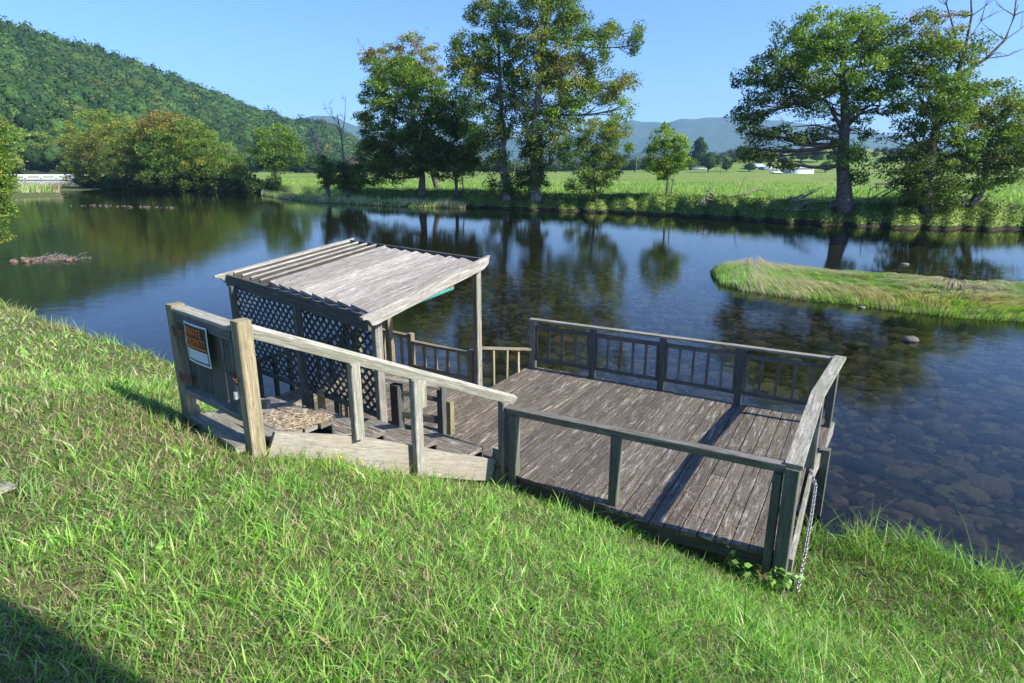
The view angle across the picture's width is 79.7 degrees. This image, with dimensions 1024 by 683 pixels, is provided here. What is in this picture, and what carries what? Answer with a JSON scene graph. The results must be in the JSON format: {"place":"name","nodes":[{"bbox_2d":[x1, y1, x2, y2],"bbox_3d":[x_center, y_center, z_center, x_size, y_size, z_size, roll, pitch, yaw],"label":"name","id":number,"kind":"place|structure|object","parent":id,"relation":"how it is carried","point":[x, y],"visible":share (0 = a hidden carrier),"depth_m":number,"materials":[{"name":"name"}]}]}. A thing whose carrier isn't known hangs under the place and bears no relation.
{"place":"outdoors","nodes":[
{"label":"outdoors","id":0,"kind":"place"},
{"bbox_2d":[21,190,57,192],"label":"sand bar","id":1,"kind":"object","parent":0,"point":[40,192],"visible":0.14,"depth_m":105.75,"materials":[{"name":"sand"}]},
{"bbox_2d":[0,181,61,192],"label":"sand bar grass","id":2,"kind":"structure","parent":1,"relation":"on","point":[28,187],"depth_m":106.65,"materials":[{"name":"plant"}]},
{"bbox_2d":[12,159,292,173],"bbox_3d":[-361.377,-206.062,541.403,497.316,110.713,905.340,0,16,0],"label":"hill","id":3,"kind":"structure","parent":0,"point":[38,170],"depth_m":266.98,"materials":[{"name":"plant"}]},
{"bbox_2d":[0,15,375,170],"bbox_3d":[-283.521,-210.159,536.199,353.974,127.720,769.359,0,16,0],"label":"hillside forest","id":4,"kind":"object","parent":3,"relation":"on","point":[48,80],"visible":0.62,"depth_m":415.89,"materials":[{"name":"green plant"}]},
{"bbox_2d":[261,194,460,207],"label":"grassy spit","id":5,"kind":"structure","parent":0,"point":[406,205],"depth_m":68.31,"materials":[{"name":"plant"}]},
{"bbox_2d":[308,119,336,196],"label":"leaning snag","id":6,"kind":"object","parent":5,"relation":"on","point":[322,160],"visible":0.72,"depth_m":77.02,"materials":[{"name":"green wood"}]},
{"bbox_2d":[261,189,469,207],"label":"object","id":7,"kind":"structure","parent":5,"relation":"on","point":[322,198],"depth_m":71.38,"materials":[{"name":"plant"}]},
{"bbox_2d":[2,230,780,368],"bbox_3d":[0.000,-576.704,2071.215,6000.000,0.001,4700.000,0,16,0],"label":"deep riverbed","id":8,"kind":"structure","parent":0,"point":[128,298],"depth_m":26.57,"materials":[{"name":"liquid"}]},
{"bbox_2d":[7,174,73,179],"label":"road bridge","id":9,"kind":"structure","parent":8,"relation":"on","point":[41,177],"depth_m":224.51,"materials":[{"name":"concrete"}]},
{"bbox_2d":[0,183,1023,682],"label":"bank","id":10,"kind":"structure","parent":0,"point":[14,289],"depth_m":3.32,"materials":[{"name":"plant"}]},
{"bbox_2d":[0,481,17,493],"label":"flat stone","id":11,"kind":"object","parent":10,"relation":"on","point":[10,485],"visible":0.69,"depth_m":3.44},
{"bbox_2d":[0,114,24,243],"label":"shoreline tree","id":12,"kind":"object","parent":10,"relation":"on","point":[8,165],"visible":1,"depth_m":18.55,"materials":[{"name":"green plant"}]},
{"bbox_2d":[0,303,36,317],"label":"grass tuft","id":13,"kind":"object","parent":10,"relation":"on","point":[9,314],"visible":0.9,"depth_m":10.75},
{"bbox_2d":[0,464,77,510],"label":"grass tuft","id":14,"kind":"object","parent":10,"relation":"on","point":[23,482],"visible":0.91,"depth_m":3.43,"materials":[{"name":"plant"}]},
{"bbox_2d":[26,315,86,334],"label":"grass tuft","id":15,"kind":"object","parent":10,"relation":"on","point":[63,325],"visible":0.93,"depth_m":9.78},
{"bbox_2d":[83,320,133,343],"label":"grass tuft","id":16,"kind":"object","parent":10,"relation":"on","point":[104,335],"visible":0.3,"depth_m":9.51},
{"bbox_2d":[27,571,201,672],"bbox_3d":[-1.501,1.046,2.362,0.584,0.268,0.546,-14,21,-41],"label":"grass tuft","id":17,"kind":"object","parent":10,"relation":"on","point":[137,618],"visible":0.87,"depth_m":2.31,"materials":[{"name":"plant"}]},
{"bbox_2d":[122,337,166,359],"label":"grass tuft","id":18,"kind":"object","parent":10,"relation":"on","point":[143,349],"visible":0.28,"depth_m":8.91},
{"bbox_2d":[143,541,170,558],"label":"rosette weed","id":19,"kind":"object","parent":10,"relation":"on","point":[158,547],"visible":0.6,"depth_m":2.94,"materials":[{"name":"green plant"}]},
{"bbox_2d":[116,496,241,552],"bbox_3d":[-1.656,0.964,3.113,0.594,0.251,0.545,0,16,0],"label":"grass tuft","id":20,"kind":"object","parent":10,"relation":"on","point":[168,527],"visible":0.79,"depth_m":3.16,"materials":[{"name":"plant"}]},
{"bbox_2d":[165,302,266,458],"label":"garden gate","id":21,"kind":"structure","parent":10,"relation":"on","point":[231,347],"depth_m":4.76,"materials":[{"name":"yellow wood"}]},
{"bbox_2d":[183,320,211,368],"bbox_3d":[-2.475,0.025,4.811,0.360,0.341,0.021,12,20,36],"label":"private property sign","id":22,"kind":"object","parent":21,"relation":"attached to","point":[197,343],"visible":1,"depth_m":4.79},
{"bbox_2d":[227,370,239,382],"bbox_3d":[-2.073,0.258,4.545,0.142,0.077,0.044,9,18,29],"label":"gate chain","id":23,"kind":"object","parent":21,"relation":"hanging from","point":[231,375],"visible":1,"depth_m":4.53,"materials":[{"name":"metal"}]},
{"bbox_2d":[233,385,240,399],"bbox_3d":[-2.045,0.375,4.559,0.040,0.111,0.051,13,20,39],"label":"padlock","id":24,"kind":"object","parent":23,"relation":"hanging from","point":[236,394],"visible":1,"depth_m":4.55,"materials":[{"name":"metal"}]},
{"bbox_2d":[281,439,326,466],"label":"grass tuft","id":25,"kind":"object","parent":10,"relation":"on","point":[303,454],"visible":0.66,"depth_m":4.91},
{"bbox_2d":[249,572,407,677],"bbox_3d":[-0.719,1.153,2.549,0.583,0.226,0.595,0,16,0],"label":"grass tuft","id":26,"kind":"object","parent":10,"relation":"on","point":[327,631],"visible":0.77,"depth_m":2.53,"materials":[{"name":"plant"}]},
{"bbox_2d":[322,443,353,464],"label":"grass tuft","id":27,"kind":"object","parent":10,"relation":"on","point":[341,457],"visible":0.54,"depth_m":5.11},
{"bbox_2d":[190,324,516,491],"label":"staircase","id":28,"kind":"structure","parent":10,"relation":"on","point":[388,443],"depth_m":5.51,"materials":[{"name":"grey wood"}]},
{"bbox_2d":[262,401,350,434],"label":"dead grass litter","id":29,"kind":"object","parent":28,"relation":"on","point":[317,421],"visible":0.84,"depth_m":5.19,"materials":[{"name":"plant"}]},
{"bbox_2d":[354,453,383,471],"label":"grass tuft","id":30,"kind":"object","parent":10,"relation":"on","point":[368,464],"visible":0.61,"depth_m":5.35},
{"bbox_2d":[379,459,410,474],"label":"grass tuft","id":31,"kind":"object","parent":10,"relation":"on","point":[395,466],"visible":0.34,"depth_m":5.59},
{"bbox_2d":[434,465,467,484],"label":"grass tuft","id":32,"kind":"object","parent":10,"relation":"on","point":[450,476],"visible":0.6,"depth_m":6.07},
{"bbox_2d":[422,524,512,584],"bbox_3d":[-0.244,1.223,3.550,0.480,0.261,0.639,-6,17,-21],"label":"grass tuft","id":33,"kind":"object","parent":10,"relation":"on","point":[466,559],"visible":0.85,"depth_m":3.51,"materials":[{"name":"plant"}]},
{"bbox_2d":[453,467,482,484],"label":"grass tuft","id":34,"kind":"object","parent":10,"relation":"on","point":[470,479],"visible":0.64,"depth_m":6.26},
{"bbox_2d":[0,375,1022,682],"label":"clover patches","id":35,"kind":"object","parent":10,"relation":"on","point":[474,573],"visible":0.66,"depth_m":3.13,"materials":[{"name":"green plant"}]},
{"bbox_2d":[0,367,1023,682],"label":"dead thatch","id":36,"kind":"object","parent":10,"relation":"on","point":[444,631],"visible":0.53,"depth_m":3.31,"materials":[{"name":"beige plant"}]},
{"bbox_2d":[256,318,845,595],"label":"wooden deck","id":37,"kind":"structure","parent":10,"relation":"on","point":[705,441],"depth_m":7.13,"materials":[{"name":"grey wood"}]},
{"bbox_2d":[213,238,489,422],"bbox_3d":[-2.169,0.569,8.986,4.138,3.647,2.638,14,21,41],"label":"pergola","id":38,"kind":"object","parent":37,"relation":"on","point":[377,284],"visible":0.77,"depth_m":7.93,"materials":[{"name":"grey wood"}]},
{"bbox_2d":[387,394,768,547],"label":"deck litter","id":39,"kind":"object","parent":37,"relation":"on","point":[664,492],"visible":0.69,"depth_m":6.00,"materials":[{"name":"plant"}]},
{"bbox_2d":[572,474,759,541],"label":"deck twigs","id":40,"kind":"object","parent":37,"relation":"on","point":[687,517],"visible":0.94,"depth_m":5.62,"materials":[{"name":"wood"}]},
{"bbox_2d":[795,468,817,592],"bbox_3d":[2.835,1.740,5.862,0.096,0.352,1.785,8,18,26],"label":"mooring chain","id":41,"kind":"object","parent":37,"relation":"hanging from","point":[808,532],"visible":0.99,"depth_m":5.79,"materials":[{"name":"metal"}]},
{"bbox_2d":[533,587,654,664],"bbox_3d":[0.353,1.347,2.873,0.579,0.322,0.544,0,16,0],"label":"grass tuft","id":42,"kind":"object","parent":10,"relation":"on","point":[580,627],"visible":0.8,"depth_m":2.83,"materials":[{"name":"plant"}]},
{"bbox_2d":[654,563,733,603],"bbox_3d":[1.191,1.643,4.119,0.517,0.424,0.572,10,19,32],"label":"grass tuft","id":43,"kind":"object","parent":10,"relation":"on","point":[699,583],"visible":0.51,"depth_m":4.13,"materials":[{"name":"plant"}]},
{"bbox_2d":[670,542,738,562],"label":"reddish weed","id":44,"kind":"object","parent":10,"relation":"on","point":[702,551],"visible":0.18,"depth_m":5.61,"materials":[{"name":"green plant"}]},
{"bbox_2d":[712,548,757,572],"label":"grass tuft","id":45,"kind":"object","parent":10,"relation":"on","point":[729,559],"visible":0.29,"depth_m":5.46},
{"bbox_2d":[726,545,763,579],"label":"leafy weed","id":46,"kind":"object","parent":10,"relation":"on","point":[745,565],"visible":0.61,"depth_m":5.28,"materials":[{"name":"green plant"}]},
{"bbox_2d":[751,563,803,592],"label":"leafy weed","id":47,"kind":"object","parent":10,"relation":"on","point":[778,580],"visible":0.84,"depth_m":5.06,"materials":[{"name":"green plant"}]},
{"bbox_2d":[754,612,843,667],"bbox_3d":[1.654,1.684,3.420,0.510,0.321,0.513,0,16,0],"label":"grass tuft","id":48,"kind":"object","parent":10,"relation":"on","point":[817,644],"visible":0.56,"depth_m":3.44,"materials":[{"name":"plant"}]},
{"bbox_2d":[841,520,869,540],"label":"bank weed","id":49,"kind":"object","parent":10,"relation":"on","point":[853,529],"visible":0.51,"depth_m":6.28,"materials":[{"name":"green plant"}]},
{"bbox_2d":[849,510,951,560],"bbox_3d":[3.849,2.063,6.154,0.929,0.774,0.667,9,18,30],"label":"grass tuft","id":50,"kind":"object","parent":10,"relation":"on","point":[902,542],"visible":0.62,"depth_m":6.06,"materials":[{"name":"green plant"}]},
{"bbox_2d":[873,608,950,641],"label":"grass tuft","id":51,"kind":"object","parent":10,"relation":"on","point":[906,624],"visible":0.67,"depth_m":4.66,"materials":[{"name":"plant"}]},
{"bbox_2d":[907,525,961,557],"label":"bank weed","id":52,"kind":"object","parent":10,"relation":"on","point":[930,541],"visible":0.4,"depth_m":6.12,"materials":[{"name":"green plant"}]},
{"bbox_2d":[0,180,1023,266],"bbox_3d":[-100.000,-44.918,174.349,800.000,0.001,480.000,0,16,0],"label":"river","id":53,"kind":"structure","parent":0,"point":[55,224],"depth_m":41.92,"materials":[{"name":"liquid"}]},
{"bbox_2d":[10,252,92,267],"bbox_3d":[-20.628,-3.698,27.356,3.815,0.692,1.977,-3,16,-11],"label":"driftwood bar","id":54,"kind":"object","parent":53,"relation":"in","point":[45,258],"visible":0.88,"depth_m":27.18,"materials":[{"name":"brown wood"}]},
{"bbox_2d":[901,336,918,343],"bbox_3d":[9.376,-0.043,14.456,0.343,0.177,0.299,0,16,0],"label":"river rock","id":55,"kind":"object","parent":53,"relation":"in","point":[909,339],"visible":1,"depth_m":14.37,"materials":[{"name":"stone"}]},
{"bbox_2d":[0,0,1023,140],"label":"sky","id":56,"kind":"structure","parent":0,"point":[292,57],"materials":[{"name":"blue"}]},
{"bbox_2d":[8,149,1023,245],"bbox_3d":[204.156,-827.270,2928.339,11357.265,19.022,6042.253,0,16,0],"label":"bank","id":57,"kind":"structure","parent":0,"point":[737,172],"depth_m":67.46,"materials":[{"name":"plant"}]},
{"bbox_2d":[0,125,37,169],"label":"valley tree","id":58,"kind":"object","parent":57,"relation":"on","point":[18,144],"visible":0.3,"depth_m":257.15,"materials":[{"name":"green plant"}]},
{"bbox_2d":[31,126,77,170],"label":"valley tree","id":59,"kind":"object","parent":57,"relation":"on","point":[41,134],"visible":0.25,"depth_m":268.53,"materials":[{"name":"green plant"}]},
{"bbox_2d":[53,117,131,186],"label":"brown leafed tree","id":60,"kind":"object","parent":57,"relation":"on","point":[85,148],"visible":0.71,"depth_m":127.95,"materials":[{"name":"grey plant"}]},
{"bbox_2d":[70,108,173,182],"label":"yellow green tree","id":61,"kind":"object","parent":57,"relation":"on","point":[125,165],"visible":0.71,"depth_m":117.81,"materials":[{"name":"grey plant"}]},
{"bbox_2d":[131,106,196,179],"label":"rust crowned tree","id":62,"kind":"object","parent":57,"relation":"on","point":[150,123],"visible":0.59,"depth_m":112.40,"materials":[{"name":"green plant"}]},
{"bbox_2d":[75,170,282,192],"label":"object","id":63,"kind":"object","parent":57,"relation":"on","point":[253,184],"visible":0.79,"depth_m":111.84,"materials":[{"name":"green plant"}]},
{"bbox_2d":[132,115,240,189],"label":"rounded green tree","id":64,"kind":"object","parent":57,"relation":"on","point":[196,164],"visible":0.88,"depth_m":111.87,"materials":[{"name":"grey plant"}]},
{"bbox_2d":[206,148,257,186],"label":"olive bush tree","id":65,"kind":"object","parent":57,"relation":"on","point":[239,169],"visible":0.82,"depth_m":109.84,"materials":[{"name":"green plant"}]},
{"bbox_2d":[243,154,265,172],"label":"distant tree","id":66,"kind":"object","parent":57,"relation":"on","point":[250,160],"visible":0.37,"depth_m":354.21,"materials":[{"name":"green plant"}]},
{"bbox_2d":[245,121,306,177],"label":"lone meadow tree","id":67,"kind":"object","parent":57,"relation":"on","point":[270,151],"visible":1,"depth_m":104.55,"materials":[{"name":"green plant"}]},
{"bbox_2d":[287,157,307,172],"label":"distant tree","id":68,"kind":"object","parent":57,"relation":"on","point":[293,166],"visible":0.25,"depth_m":352.26,"materials":[{"name":"green plant"}]},
{"bbox_2d":[301,155,320,173],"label":"distant tree","id":69,"kind":"object","parent":57,"relation":"on","point":[310,164],"visible":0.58,"depth_m":299.57,"materials":[{"name":"green plant"}]},
{"bbox_2d":[322,94,369,197],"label":"bare dead tree","id":70,"kind":"object","parent":57,"relation":"on","point":[344,179],"visible":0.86,"depth_m":75.75,"materials":[{"name":"green plant"}]},
{"bbox_2d":[358,151,372,172],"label":"distant tree","id":71,"kind":"object","parent":57,"relation":"on","point":[370,157],"visible":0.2,"depth_m":355.76,"materials":[{"name":"green plant"}]},
{"bbox_2d":[347,54,455,197],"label":"broadleaf tree","id":72,"kind":"object","parent":57,"relation":"on","point":[414,85],"visible":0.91,"depth_m":67.34,"materials":[{"name":"green plant"}]},
{"bbox_2d":[357,27,449,188],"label":"rust topped tree","id":73,"kind":"object","parent":57,"relation":"on","point":[426,57],"visible":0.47,"depth_m":70.41,"materials":[{"name":"green plant"}]},
{"bbox_2d":[409,88,498,196],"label":"dark understorey tree","id":74,"kind":"object","parent":57,"relation":"on","point":[463,157],"visible":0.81,"depth_m":66.51,"materials":[{"name":"green plant"}]},
{"bbox_2d":[444,0,532,201],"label":"tall sycamore","id":75,"kind":"object","parent":57,"relation":"on","point":[472,68],"visible":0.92,"depth_m":60.03,"materials":[{"name":"green plant"}]},
{"bbox_2d":[548,165,561,172],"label":"distant tree","id":76,"kind":"object","parent":57,"relation":"on","point":[556,168],"visible":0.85,"depth_m":323.30,"materials":[{"name":"green plant"}]},
{"bbox_2d":[494,0,646,202],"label":"spreading sycamore","id":77,"kind":"object","parent":57,"relation":"on","point":[535,146],"visible":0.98,"depth_m":58.12,"materials":[{"name":"green plant"}]},
{"bbox_2d":[565,162,579,171],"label":"distant tree","id":78,"kind":"object","parent":57,"relation":"on","point":[578,165],"visible":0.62,"depth_m":354.89,"materials":[{"name":"green plant"}]},
{"bbox_2d":[553,113,639,201],"bbox_3d":[7.947,-17.359,58.504,8.227,8.431,5.667,0,16,0],"label":"willowy tree","id":79,"kind":"object","parent":57,"relation":"on","point":[608,128],"visible":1,"depth_m":57.92,"materials":[{"name":"green plant"}]},
{"bbox_2d":[626,159,641,171],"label":"distant tree","id":80,"kind":"object","parent":57,"relation":"on","point":[632,166],"visible":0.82,"depth_m":331.54,"materials":[{"name":"green plant"}]},
{"bbox_2d":[281,178,1023,204],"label":"pasture grass","id":81,"kind":"structure","parent":57,"relation":"on","point":[749,186],"depth_m":66.41,"materials":[{"name":"plant"}]},
{"bbox_2d":[290,146,1017,172],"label":"wood","id":82,"kind":"object","parent":57,"relation":"on","point":[730,155],"visible":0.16,"depth_m":378.25,"materials":[{"name":"green plant"}]},
{"bbox_2d":[641,121,697,195],"bbox_3d":[14.816,-17.075,57.312,5.369,6.788,4.766,0,16,0],"label":"young tree","id":83,"kind":"object","parent":57,"relation":"on","point":[660,165],"visible":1,"depth_m":56.77,"materials":[{"name":"green plant"}]},
{"bbox_2d":[686,157,698,169],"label":"distant tree","id":84,"kind":"object","parent":57,"relation":"on","point":[692,163],"visible":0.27,"depth_m":340.77,"materials":[{"name":"green plant"}]},
{"bbox_2d":[366,187,1023,228],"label":"riverbank","id":85,"kind":"structure","parent":57,"relation":"on","point":[671,200],"depth_m":49.34,"materials":[{"name":"green plant"}]},
{"bbox_2d":[688,137,708,165],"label":"distant tree","id":86,"kind":"object","parent":57,"relation":"on","point":[700,148],"visible":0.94,"depth_m":364.03,"materials":[{"name":"green plant"}]},
{"bbox_2d":[701,152,716,171],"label":"distant tree","id":87,"kind":"object","parent":57,"relation":"on","point":[708,160],"visible":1,"depth_m":300.80,"materials":[{"name":"green plant"}]},
{"bbox_2d":[715,155,722,166],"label":"distant tree","id":88,"kind":"object","parent":57,"relation":"on","point":[719,158],"visible":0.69,"depth_m":344.49,"materials":[{"name":"green plant"}]},
{"bbox_2d":[718,158,732,171],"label":"distant tree","id":89,"kind":"object","parent":57,"relation":"on","point":[726,164],"visible":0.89,"depth_m":303.25,"materials":[{"name":"green plant"}]},
{"bbox_2d":[696,181,770,206],"bbox_3d":[19.323,-12.783,53.060,6.578,3.154,3.291,3,16,10],"label":"driftwood log","id":90,"kind":"object","parent":57,"relation":"on","point":[711,193],"visible":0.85,"depth_m":53.61,"materials":[{"name":"brown wood"}]},
{"bbox_2d":[733,147,745,160],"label":"distant tree","id":91,"kind":"object","parent":57,"relation":"on","point":[736,153],"visible":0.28,"depth_m":365.47,"materials":[{"name":"green plant"}]},
{"bbox_2d":[743,163,757,171],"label":"distant tree","id":92,"kind":"object","parent":57,"relation":"on","point":[749,166],"visible":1,"depth_m":301.60,"materials":[{"name":"green plant"}]},
{"bbox_2d":[744,163,765,168],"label":"farmhouse","id":93,"kind":"object","parent":57,"relation":"on","point":[759,165],"visible":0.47,"depth_m":318.14,"materials":[{"name":"white paint"}]},
{"bbox_2d":[778,166,813,173],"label":"white barn","id":94,"kind":"structure","parent":57,"relation":"on","point":[801,170],"depth_m":274.65,"materials":[{"name":"paint"}]},
{"bbox_2d":[795,152,808,161],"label":"distant tree","id":95,"kind":"object","parent":57,"relation":"on","point":[800,157],"visible":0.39,"depth_m":345.87,"materials":[{"name":"green plant"}]},
{"bbox_2d":[807,151,825,161],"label":"distant tree","id":96,"kind":"object","parent":57,"relation":"on","point":[816,157],"visible":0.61,"depth_m":339.22,"materials":[{"name":"green plant"}]},
{"bbox_2d":[723,1,913,214],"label":"oak tree","id":97,"kind":"object","parent":57,"relation":"on","point":[810,53],"visible":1,"depth_m":43.41,"materials":[{"name":"green plant"}]},
{"bbox_2d":[819,161,831,171],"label":"distant tree","id":98,"kind":"object","parent":57,"relation":"on","point":[826,163],"visible":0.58,"depth_m":283.28,"materials":[{"name":"green plant"}]},
{"bbox_2d":[761,183,893,211],"bbox_3d":[24.696,-10.825,46.757,10.592,2.544,2.899,1,16,2],"label":"driftwood pile","id":99,"kind":"object","parent":57,"relation":"on","point":[802,196],"visible":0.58,"depth_m":46.98,"materials":[{"name":"brown wood"}]},
{"bbox_2d":[874,183,893,192],"bbox_3d":[33.779,-13.921,55.558,1.703,0.862,0.445,0,16,0],"label":"garden bench","id":100,"kind":"object","parent":57,"relation":"on","point":[876,184],"visible":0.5,"depth_m":55.63,"materials":[{"name":"grey wood"}]},
{"bbox_2d":[870,0,1023,214],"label":"vine covered tree","id":101,"kind":"object","parent":57,"relation":"on","point":[926,190],"visible":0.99,"depth_m":41.41,"materials":[{"name":"green plant"}]},
{"bbox_2d":[938,76,1023,207],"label":"yellowing tree","id":102,"kind":"object","parent":57,"relation":"on","point":[1006,136],"visible":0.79,"depth_m":42.38,"materials":[{"name":"green plant"}]},
{"bbox_2d":[950,184,1023,212],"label":"branch litter","id":103,"kind":"object","parent":57,"relation":"on","point":[985,199],"visible":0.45,"depth_m":44.42,"materials":[{"name":"brown wood"}]},
{"bbox_2d":[487,151,671,162],"bbox_3d":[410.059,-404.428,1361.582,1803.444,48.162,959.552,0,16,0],"label":"foothills","id":104,"kind":"structure","parent":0,"point":[640,154],"depth_m":1469.99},
{"bbox_2d":[262,244,1023,565],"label":"shallow riverbed","id":105,"kind":"structure","parent":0,"point":[654,258],"depth_m":20.66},
{"bbox_2d":[395,267,1023,584],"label":"river cobbles","id":106,"kind":"object","parent":105,"relation":"on","point":[988,476],"visible":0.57,"depth_m":13.49,"materials":[{"name":"stone"}]},
{"bbox_2d":[304,116,1018,160],"bbox_3d":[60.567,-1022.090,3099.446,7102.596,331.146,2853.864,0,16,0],"label":"distant mountains","id":107,"kind":"structure","parent":0,"point":[719,134],"depth_m":3142.73,"materials":[{"name":"blue"}]},
{"bbox_2d":[709,269,1023,338],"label":"gravel island","id":108,"kind":"structure","parent":0,"point":[787,306],"depth_m":18.09,"materials":[{"name":"soil"}]},
{"bbox_2d":[710,255,1023,321],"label":"gravel island grass","id":109,"kind":"structure","parent":108,"relation":"on","point":[761,273],"depth_m":20.00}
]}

